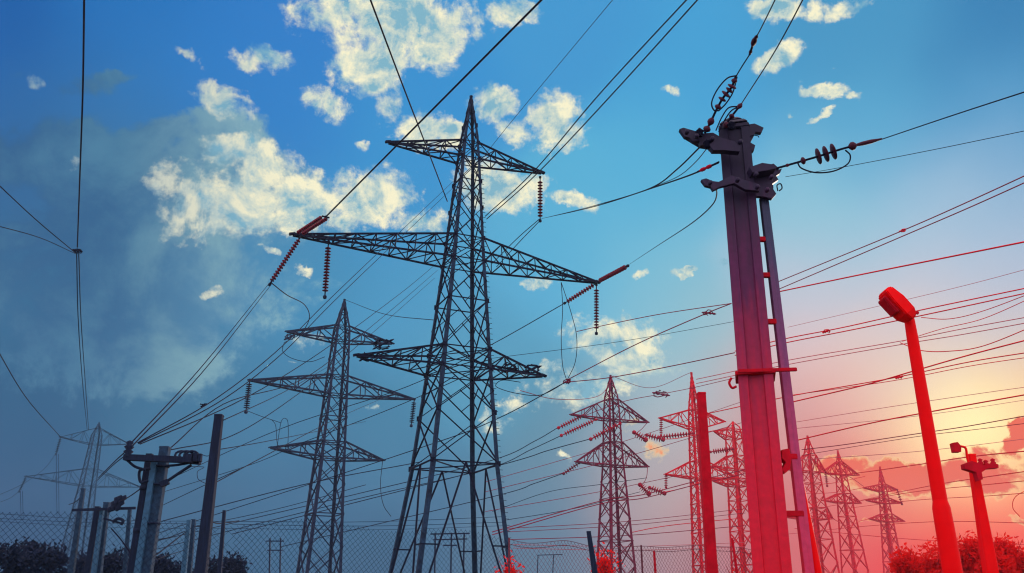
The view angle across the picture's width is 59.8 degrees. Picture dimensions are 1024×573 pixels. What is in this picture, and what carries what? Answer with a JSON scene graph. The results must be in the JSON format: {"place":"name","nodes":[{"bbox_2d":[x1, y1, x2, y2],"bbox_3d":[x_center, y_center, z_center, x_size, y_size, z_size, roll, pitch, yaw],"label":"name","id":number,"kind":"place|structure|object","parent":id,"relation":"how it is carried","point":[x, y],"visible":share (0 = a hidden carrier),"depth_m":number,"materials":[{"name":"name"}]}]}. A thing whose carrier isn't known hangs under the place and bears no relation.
{"place":"outdoors","nodes":[
{"label":"outdoors","id":0,"kind":"place"},
{"bbox_2d":[78,253,88,429],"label":"power cable","id":1,"kind":"object","parent":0,"point":[81,328],"visible":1,"depth_m":86.93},
{"bbox_2d":[72,248,82,253],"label":"cable fitting","id":2,"kind":"object","parent":1,"relation":"attached to","point":[77,250],"visible":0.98,"depth_m":66.92,"materials":[{"name":"black metal"}]},
{"bbox_2d":[77,0,84,247],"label":"power cable","id":3,"kind":"object","parent":2,"relation":"attached to","point":[83,50],"visible":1,"depth_m":45.41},
{"bbox_2d":[76,253,86,424],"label":"power cable","id":4,"kind":"object","parent":2,"relation":"attached to","point":[78,327],"visible":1,"depth_m":86.15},
{"bbox_2d":[161,462,418,521],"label":"power cable","id":5,"kind":"object","parent":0,"point":[288,488],"visible":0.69,"depth_m":152.10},
{"bbox_2d":[217,393,393,481],"bbox_3d":[-7.764,6.248,44.652,0.136,13.950,51.925,1,-20,-4],"label":"power cable","id":6,"kind":"object","parent":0,"point":[286,444],"visible":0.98,"depth_m":24.66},
{"bbox_2d":[165,368,482,491],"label":"power cable","id":7,"kind":"object","parent":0,"point":[325,433],"visible":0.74,"depth_m":99.20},
{"bbox_2d":[158,436,559,548],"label":"power cable","id":8,"kind":"object","parent":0,"point":[371,495],"visible":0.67,"depth_m":150.26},
{"bbox_2d":[233,439,588,533],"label":"power cable","id":9,"kind":"object","parent":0,"point":[412,487],"visible":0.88,"depth_m":151.51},
{"bbox_2d":[0,0,1023,572],"label":"sky","id":10,"kind":"structure","parent":0,"point":[214,132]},
{"bbox_2d":[486,423,739,491],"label":"power cable","id":11,"kind":"object","parent":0,"point":[611,460],"visible":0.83,"depth_m":135.63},
{"bbox_2d":[486,402,739,481],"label":"power cable","id":12,"kind":"object","parent":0,"point":[607,446],"visible":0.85,"depth_m":134.29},
{"bbox_2d":[485,460,743,511],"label":"power cable","id":13,"kind":"object","parent":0,"point":[611,489],"visible":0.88,"depth_m":136.38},
{"bbox_2d":[492,469,744,531],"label":"power cable","id":14,"kind":"object","parent":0,"point":[612,498],"visible":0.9,"depth_m":125.69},
{"bbox_2d":[492,473,744,534],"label":"power cable","id":15,"kind":"object","parent":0,"point":[612,501],"visible":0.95,"depth_m":125.59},
{"bbox_2d":[510,525,745,539],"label":"power cable","id":16,"kind":"object","parent":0,"point":[621,535],"visible":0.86,"depth_m":145.71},
{"bbox_2d":[696,317,1023,379],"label":"power cable","id":17,"kind":"object","parent":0,"point":[879,344],"visible":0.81,"depth_m":81.08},
{"bbox_2d":[696,323,1023,383],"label":"power cable","id":18,"kind":"object","parent":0,"point":[881,347],"visible":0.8,"depth_m":80.77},
{"bbox_2d":[707,353,1023,413],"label":"power cable","id":19,"kind":"object","parent":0,"point":[882,379],"visible":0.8,"depth_m":62.83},
{"bbox_2d":[735,293,1023,355],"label":"power cable","id":20,"kind":"object","parent":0,"point":[915,316],"visible":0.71,"depth_m":58.17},
{"bbox_2d":[779,176,1023,281],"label":"power cable","id":21,"kind":"object","parent":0,"point":[909,227],"visible":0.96,"depth_m":52.80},
{"bbox_2d":[780,241,1023,291],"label":"power cable","id":22,"kind":"object","parent":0,"point":[910,264],"visible":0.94,"depth_m":51.71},
{"bbox_2d":[780,183,1023,288],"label":"power cable","id":23,"kind":"object","parent":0,"point":[909,233],"visible":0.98,"depth_m":52.69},
{"bbox_2d":[794,358,1021,394],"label":"power cable","id":24,"kind":"object","parent":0,"point":[925,374],"visible":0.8,"depth_m":64.36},
{"bbox_2d":[794,340,1023,401],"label":"power cable","id":25,"kind":"object","parent":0,"point":[911,371],"visible":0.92,"depth_m":57.31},
{"bbox_2d":[798,394,1023,440],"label":"power cable","id":26,"kind":"object","parent":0,"point":[912,415],"visible":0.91,"depth_m":67.81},
{"bbox_2d":[802,416,1023,449],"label":"power cable","id":27,"kind":"object","parent":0,"point":[916,433],"visible":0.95,"depth_m":89.89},
{"bbox_2d":[805,423,1023,454],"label":"power cable","id":28,"kind":"object","parent":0,"point":[916,436],"visible":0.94,"depth_m":89.94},
{"bbox_3d":[22.120,3.168,62.699,0.625,0.315,0.383,0,-20,0],"label":"cable fitting","id":29,"kind":"object","parent":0,"visible":0},
{"bbox_2d":[735,288,1023,351],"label":"power cable","id":30,"kind":"object","parent":29,"relation":"attached to","point":[916,310],"visible":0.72,"depth_m":58.02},
{"bbox_3d":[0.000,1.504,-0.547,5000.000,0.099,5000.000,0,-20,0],"label":"ground","id":31,"kind":"structure","parent":0,"visible":0},
{"bbox_2d":[0,536,41,572],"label":"bush","id":32,"kind":"object","parent":31,"relation":"on","point":[12,559],"visible":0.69,"depth_m":40.01,"materials":[{"name":"green plant"}]},
{"bbox_2d":[17,539,69,572],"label":"bush","id":33,"kind":"object","parent":31,"relation":"on","point":[53,566],"visible":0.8,"depth_m":37.88,"materials":[{"name":"green plant"}]},
{"bbox_2d":[60,550,85,572],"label":"bush","id":34,"kind":"object","parent":31,"relation":"on","point":[79,563],"visible":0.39,"depth_m":37.86,"materials":[{"name":"green plant"}]},
{"bbox_2d":[67,488,85,572],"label":"utility pole","id":35,"kind":"object","parent":31,"relation":"on","point":[74,552],"visible":1,"depth_m":28.94,"materials":[{"name":"grey concrete"}]},
{"bbox_2d":[24,422,139,568],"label":"lattice pylon","id":36,"kind":"object","parent":31,"relation":"on","point":[98,427],"visible":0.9,"depth_m":172.84,"materials":[{"name":"grey metal"}]},
{"bbox_2d":[83,506,100,572],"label":"utility pole","id":37,"kind":"object","parent":31,"relation":"on","point":[91,547],"visible":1,"depth_m":28.82,"materials":[{"name":"grey wood"}]},
{"bbox_2d":[91,502,110,572],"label":"utility pole","id":38,"kind":"object","parent":31,"relation":"on","point":[103,536],"visible":0.82,"depth_m":28.57,"materials":[{"name":"grey concrete"}]},
{"bbox_2d":[72,495,135,524],"bbox_3d":[-13.128,7.175,28.585,2.030,0.955,0.250,0,-20,0],"label":"pole crossarm","id":39,"kind":"object","parent":38,"relation":"attached to","point":[116,504],"visible":0.87,"depth_m":28.60,"materials":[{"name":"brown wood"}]},
{"bbox_2d":[0,511,228,572],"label":"chain link fence","id":40,"kind":"object","parent":31,"relation":"on","point":[104,543],"visible":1,"depth_m":8.55,"materials":[{"name":"metal"}]},
{"bbox_2d":[103,543,130,572],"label":"bush","id":41,"kind":"object","parent":31,"relation":"on","point":[112,564],"visible":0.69,"depth_m":41.69,"materials":[{"name":"green plant"}]},
{"bbox_2d":[122,510,131,572],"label":"utility pole","id":42,"kind":"object","parent":31,"relation":"on","point":[128,526],"visible":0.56,"depth_m":29.84,"materials":[{"name":"grey concrete"}]},
{"bbox_2d":[127,453,153,572],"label":"utility pole","id":43,"kind":"object","parent":31,"relation":"on","point":[142,496],"visible":0.67,"depth_m":21.32,"materials":[{"name":"grey wood"}]},
{"bbox_2d":[134,446,171,572],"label":"utility pole","id":44,"kind":"object","parent":31,"relation":"on","point":[154,497],"visible":0.75,"depth_m":21.11,"materials":[{"name":"grey concrete"}]},
{"bbox_2d":[123,440,202,486],"bbox_3d":[-8.318,4.205,21.209,1.973,1.092,0.488,-1,-20,3],"label":"pole crossarm","id":45,"kind":"object","parent":44,"relation":"attached to","point":[194,457],"visible":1,"depth_m":21.21,"materials":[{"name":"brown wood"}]},
{"bbox_2d":[153,552,176,572],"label":"bush","id":46,"kind":"object","parent":31,"relation":"on","point":[166,563],"visible":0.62,"depth_m":39.60,"materials":[{"name":"green plant"}]},
{"bbox_2d":[181,520,191,572],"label":"utility pole","id":47,"kind":"object","parent":31,"relation":"on","point":[185,556],"visible":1,"depth_m":31.67,"materials":[{"name":"grey concrete"}]},
{"bbox_2d":[187,519,195,572],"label":"utility pole","id":48,"kind":"object","parent":31,"relation":"on","point":[190,562],"visible":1,"depth_m":32.07,"materials":[{"name":"grey concrete"}]},
{"bbox_2d":[194,414,223,572],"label":"utility pole","id":49,"kind":"object","parent":31,"relation":"on","point":[208,508],"visible":0.9,"depth_m":17.57,"materials":[{"name":"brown wood"}]},
{"bbox_2d":[192,554,228,572],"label":"bush","id":50,"kind":"object","parent":31,"relation":"on","point":[212,568],"visible":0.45,"depth_m":38.14,"materials":[{"name":"green plant"}]},
{"bbox_2d":[217,510,225,572],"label":"utility pole","id":51,"kind":"object","parent":31,"relation":"on","point":[220,555],"visible":1,"depth_m":32.71,"materials":[{"name":"grey wood"}]},
{"bbox_2d":[222,550,251,572],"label":"bush","id":52,"kind":"object","parent":31,"relation":"on","point":[229,565],"visible":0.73,"depth_m":43.78,"materials":[{"name":"green plant"}]},
{"bbox_2d":[247,299,415,572],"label":"lattice pylon","id":53,"kind":"object","parent":31,"relation":"on","point":[329,396],"visible":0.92,"depth_m":124.33,"materials":[{"name":"metal"}]},
{"bbox_2d":[224,519,515,572],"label":"chain link fence","id":54,"kind":"object","parent":31,"relation":"on","point":[370,549],"visible":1,"depth_m":9.69,"materials":[{"name":"metal"}]},
{"bbox_2d":[289,95,600,572],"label":"lattice pylon","id":55,"kind":"object","parent":31,"relation":"on","point":[454,235],"visible":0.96,"depth_m":71.73,"materials":[{"name":"grey metal"}]},
{"bbox_2d":[140,263,436,444],"bbox_3d":[-7.816,0.848,50.980,0.215,25.430,51.694,-1,-20,3],"label":"power cable","id":56,"kind":"object","parent":55,"relation":"hanging from","point":[270,383],"visible":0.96,"depth_m":31.30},
{"bbox_2d":[137,186,447,442],"bbox_3d":[-7.277,-3.010,52.387,0.245,33.572,51.787,-2,-20,4],"label":"power cable","id":57,"kind":"object","parent":55,"relation":"hanging from","point":[277,350],"visible":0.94,"depth_m":30.94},
{"bbox_2d":[138,184,456,443],"bbox_3d":[-7.145,-2.766,52.294,0.308,33.084,51.797,-2,-20,4],"label":"power cable","id":58,"kind":"object","parent":55,"relation":"hanging from","point":[279,355],"visible":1,"depth_m":30.90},
{"bbox_2d":[171,282,429,449],"bbox_3d":[-7.614,1.652,51.700,0.340,24.723,53.729,-1,-20,1],"label":"power cable","id":59,"kind":"object","parent":55,"relation":"hanging from","point":[291,398],"visible":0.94,"depth_m":31.21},
{"bbox_2d":[171,273,433,447],"bbox_3d":[-7.590,1.272,51.786,0.391,25.461,53.839,-1,-20,2],"label":"power cable","id":60,"kind":"object","parent":55,"relation":"hanging from","point":[281,387],"visible":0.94,"depth_m":30.52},
{"bbox_2d":[295,215,329,235],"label":"insulator string","id":61,"kind":"object","parent":55,"relation":"attached to","point":[312,225],"visible":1,"depth_m":65.68,"materials":[{"name":"red ceramic"}]},
{"bbox_2d":[268,235,301,285],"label":"insulator string","id":62,"kind":"object","parent":61,"relation":"hanging from","point":[285,260],"visible":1,"depth_m":67.01,"materials":[{"name":"red ceramic"}]},
{"bbox_2d":[132,284,268,441],"bbox_3d":[-13.696,1.791,44.154,0.075,18.994,40.705,4,-20,-11],"label":"power cable","id":63,"kind":"object","parent":62,"relation":"attached to","point":[192,376],"visible":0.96,"depth_m":30.07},
{"bbox_2d":[132,284,271,445],"bbox_3d":[-13.590,1.904,44.119,0.117,18.898,40.690,4,-20,-11],"label":"power cable","id":64,"kind":"object","parent":62,"relation":"attached to","point":[193,382],"visible":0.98,"depth_m":29.67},
{"bbox_2d":[327,0,542,215],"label":"power cable","id":65,"kind":"object","parent":61,"relation":"attached to","point":[476,65],"visible":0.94,"depth_m":48.94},
{"bbox_2d":[322,240,330,298],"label":"insulator string","id":66,"kind":"object","parent":55,"relation":"hanging from","point":[328,251],"visible":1,"depth_m":69.57,"materials":[{"name":"red ceramic"}]},
{"bbox_2d":[372,338,393,349],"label":"cable fitting","id":67,"kind":"object","parent":55,"relation":"attached to","point":[378,347],"visible":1,"depth_m":68.57,"materials":[{"name":"black metal"}]},
{"bbox_2d":[370,0,447,201],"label":"power cable","id":68,"kind":"object","parent":55,"relation":"hanging from","point":[405,91],"visible":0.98,"depth_m":51.35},
{"bbox_2d":[538,176,542,222],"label":"insulator string","id":69,"kind":"object","parent":55,"relation":"hanging from","point":[540,188],"visible":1,"depth_m":79.15,"materials":[{"name":"red ceramic"}]},
{"bbox_2d":[550,148,699,216],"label":"power cable","id":70,"kind":"object","parent":69,"relation":"hanging from","point":[691,155],"visible":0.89,"depth_m":15.01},
{"bbox_2d":[542,161,718,218],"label":"power cable","id":71,"kind":"object","parent":69,"relation":"hanging from","point":[637,192],"visible":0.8,"depth_m":18.21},
{"bbox_2d":[561,283,566,380],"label":"power cable","id":72,"kind":"object","parent":55,"relation":"hanging from","point":[561,331],"visible":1,"depth_m":76.75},
{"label":"cable fitting","id":73,"kind":"object","parent":72,"relation":"attached to","visible":0},
{"bbox_2d":[159,383,562,532],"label":"power cable","id":74,"kind":"object","parent":73,"relation":"attached to","point":[376,462],"visible":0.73,"depth_m":88.84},
{"bbox_2d":[568,303,731,379],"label":"power cable","id":75,"kind":"object","parent":73,"relation":"attached to","point":[651,337],"visible":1,"depth_m":68.51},
{"bbox_2d":[569,352,734,381],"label":"power cable","id":76,"kind":"object","parent":73,"relation":"attached to","point":[654,369],"visible":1,"depth_m":71.58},
{"bbox_2d":[563,283,597,304],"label":"insulator string","id":77,"kind":"object","parent":55,"relation":"hanging from","point":[580,293],"visible":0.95,"depth_m":80.21,"materials":[{"name":"red ceramic"}]},
{"bbox_2d":[181,302,566,473],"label":"power cable","id":78,"kind":"object","parent":77,"relation":"hanging from","point":[384,394],"visible":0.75,"depth_m":93.26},
{"bbox_2d":[485,0,686,216],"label":"power cable","id":79,"kind":"object","parent":55,"relation":"hanging from","point":[595,99],"visible":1,"depth_m":53.78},
{"bbox_2d":[487,0,697,218],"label":"power cable","id":80,"kind":"object","parent":55,"relation":"hanging from","point":[691,6],"visible":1,"depth_m":54.16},
{"bbox_2d":[594,284,598,334],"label":"insulator string","id":81,"kind":"object","parent":55,"relation":"hanging from","point":[596,308],"visible":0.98,"depth_m":78.34,"materials":[{"name":"red ceramic"}]},
{"bbox_2d":[598,264,628,281],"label":"insulator string","id":82,"kind":"object","parent":55,"relation":"hanging from","point":[613,273],"visible":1,"depth_m":74.28,"materials":[{"name":"red ceramic"}]},
{"bbox_2d":[430,533,469,572],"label":"substation frame","id":83,"kind":"object","parent":31,"relation":"on","point":[451,539],"visible":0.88,"depth_m":91.28,"materials":[{"name":"metal"}]},
{"bbox_2d":[494,551,524,572],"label":"bush","id":84,"kind":"object","parent":31,"relation":"on","point":[511,569],"visible":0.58,"depth_m":28.59,"materials":[{"name":"red plant"}]},
{"bbox_2d":[586,531,597,572],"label":"fence post","id":85,"kind":"object","parent":31,"relation":"on","point":[592,555],"visible":1,"depth_m":18.19,"materials":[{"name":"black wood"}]},
{"bbox_2d":[588,542,625,572],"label":"bush","id":86,"kind":"object","parent":31,"relation":"on","point":[600,569],"visible":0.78,"depth_m":28.59,"materials":[{"name":"red plant"}]},
{"bbox_2d":[569,375,649,572],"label":"lattice pylon","id":87,"kind":"object","parent":31,"relation":"on","point":[609,419],"visible":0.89,"depth_m":148.40,"materials":[{"name":"grey metal"}]},
{"bbox_2d":[557,414,583,429],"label":"insulator string","id":88,"kind":"object","parent":87,"relation":"hanging from","point":[558,427],"visible":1,"depth_m":149.02,"materials":[{"name":"red ceramic"}]},
{"bbox_2d":[158,426,559,540],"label":"power cable","id":89,"kind":"object","parent":88,"relation":"attached to","point":[375,489],"visible":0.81,"depth_m":150.49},
{"bbox_2d":[562,463,579,474],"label":"insulator string","id":90,"kind":"object","parent":87,"relation":"hanging from","point":[572,467],"visible":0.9,"depth_m":146.44,"materials":[{"name":"red ceramic"}]},
{"bbox_2d":[281,474,560,546],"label":"power cable","id":91,"kind":"object","parent":90,"relation":"hanging from","point":[434,510],"visible":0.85,"depth_m":149.31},
{"bbox_2d":[508,538,752,572],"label":"chain link fence","id":92,"kind":"object","parent":31,"relation":"on","point":[641,554],"visible":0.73,"depth_m":19.90,"materials":[{"name":"grey metal"}]},
{"bbox_2d":[658,372,738,572],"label":"lattice pylon","id":93,"kind":"object","parent":31,"relation":"on","point":[694,424],"visible":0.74,"depth_m":158.51,"materials":[{"name":"metal"}]},
{"bbox_2d":[696,392,717,572],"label":"steel post","id":94,"kind":"object","parent":31,"relation":"on","point":[710,555],"visible":1,"depth_m":13.70,"materials":[{"name":"metal"}]},
{"bbox_2d":[711,421,752,572],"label":"lattice pylon","id":95,"kind":"object","parent":31,"relation":"on","point":[736,485],"visible":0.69,"depth_m":166.49,"materials":[{"name":"metal"}]},
{"bbox_2d":[679,117,796,572],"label":"steel column","id":96,"kind":"structure","parent":31,"relation":"on","point":[744,183],"depth_m":10.04,"materials":[{"name":"metal"}]},
{"bbox_2d":[703,111,715,133],"bbox_3d":[2.383,-1.974,10.697,0.090,0.238,0.213,16,-26,-38],"label":"strain insulator","id":97,"kind":"object","parent":96,"relation":"attached to","point":[710,121],"visible":0.98,"depth_m":10.67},
{"bbox_2d":[711,75,737,111],"bbox_3d":[2.537,-2.295,10.575,0.336,0.499,0.200,-11,-23,28],"label":"strain insulator","id":98,"kind":"object","parent":97,"relation":"attached to","point":[726,94],"visible":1,"depth_m":10.54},
{"bbox_2d":[715,103,742,131],"bbox_3d":[2.659,-2.051,10.921,0.352,0.372,0.115,-4,-20,12],"label":"strain insulator","id":99,"kind":"object","parent":96,"relation":"attached to","point":[737,107],"visible":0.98,"depth_m":10.91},
{"bbox_2d":[742,0,802,102],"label":"power cable","id":100,"kind":"object","parent":99,"relation":"attached to","point":[775,49],"visible":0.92,"depth_m":9.17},
{"bbox_2d":[776,138,881,172],"bbox_3d":[3.801,-1.543,10.668,1.254,0.417,0.200,-3,-20,9],"label":"strain insulator","id":101,"kind":"object","parent":96,"relation":"attached to","point":[833,151],"visible":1,"depth_m":10.65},
{"bbox_2d":[786,131,1023,176],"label":"power cable","id":102,"kind":"object","parent":101,"relation":"attached to","point":[913,153],"visible":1,"depth_m":9.24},
{"bbox_2d":[879,92,1023,140],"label":"power cable","id":103,"kind":"object","parent":101,"relation":"attached to","point":[955,114],"visible":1,"depth_m":8.41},
{"bbox_2d":[759,183,821,572],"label":"slim column","id":104,"kind":"structure","parent":31,"relation":"on","point":[791,462],"depth_m":9.81,"materials":[{"name":"metal"}]},
{"bbox_2d":[787,435,839,572],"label":"lattice pylon","id":105,"kind":"object","parent":31,"relation":"on","point":[815,519],"visible":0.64,"depth_m":195.12,"materials":[{"name":"metal"}]},
{"bbox_2d":[821,451,1023,474],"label":"power cable","id":106,"kind":"object","parent":105,"relation":"attached to","point":[925,463],"visible":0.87,"depth_m":118.29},
{"bbox_2d":[822,450,868,572],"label":"lattice pylon","id":107,"kind":"object","parent":31,"relation":"on","point":[850,536],"visible":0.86,"depth_m":223.42,"materials":[{"name":"metal"}]},
{"bbox_2d":[862,466,905,572],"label":"lattice pylon","id":108,"kind":"object","parent":31,"relation":"on","point":[887,518],"visible":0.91,"depth_m":252.44,"materials":[{"name":"metal"}]},
{"bbox_2d":[887,542,924,572],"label":"bush","id":109,"kind":"object","parent":31,"relation":"on","point":[908,561],"visible":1,"depth_m":38.05,"materials":[{"name":"red plant"}]},
{"bbox_2d":[878,286,962,572],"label":"street lamp","id":110,"kind":"object","parent":31,"relation":"on","point":[894,303],"visible":1,"depth_m":9.97,"materials":[{"name":"metal"}]},
{"bbox_2d":[918,536,941,572],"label":"bush","id":111,"kind":"object","parent":31,"relation":"on","point":[933,564],"visible":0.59,"depth_m":39.99,"materials":[{"name":"red plant"}]},
{"bbox_2d":[950,442,998,572],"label":"lamp post","id":112,"kind":"object","parent":31,"relation":"on","point":[975,470],"visible":1,"depth_m":13.60,"materials":[{"name":"metal"}]},
{"bbox_2d":[957,530,993,572],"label":"bush","id":113,"kind":"object","parent":31,"relation":"on","point":[968,550],"visible":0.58,"depth_m":36.23,"materials":[{"name":"red plant"}]},
{"bbox_2d":[969,543,1020,572],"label":"bush","id":114,"kind":"object","parent":31,"relation":"on","point":[1006,564],"visible":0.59,"depth_m":32.20,"materials":[{"name":"red plant"}]},
{"bbox_2d":[992,532,1023,572],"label":"bush","id":115,"kind":"object","parent":31,"relation":"on","point":[1015,553],"visible":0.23,"depth_m":36.32,"materials":[{"name":"red plant"}]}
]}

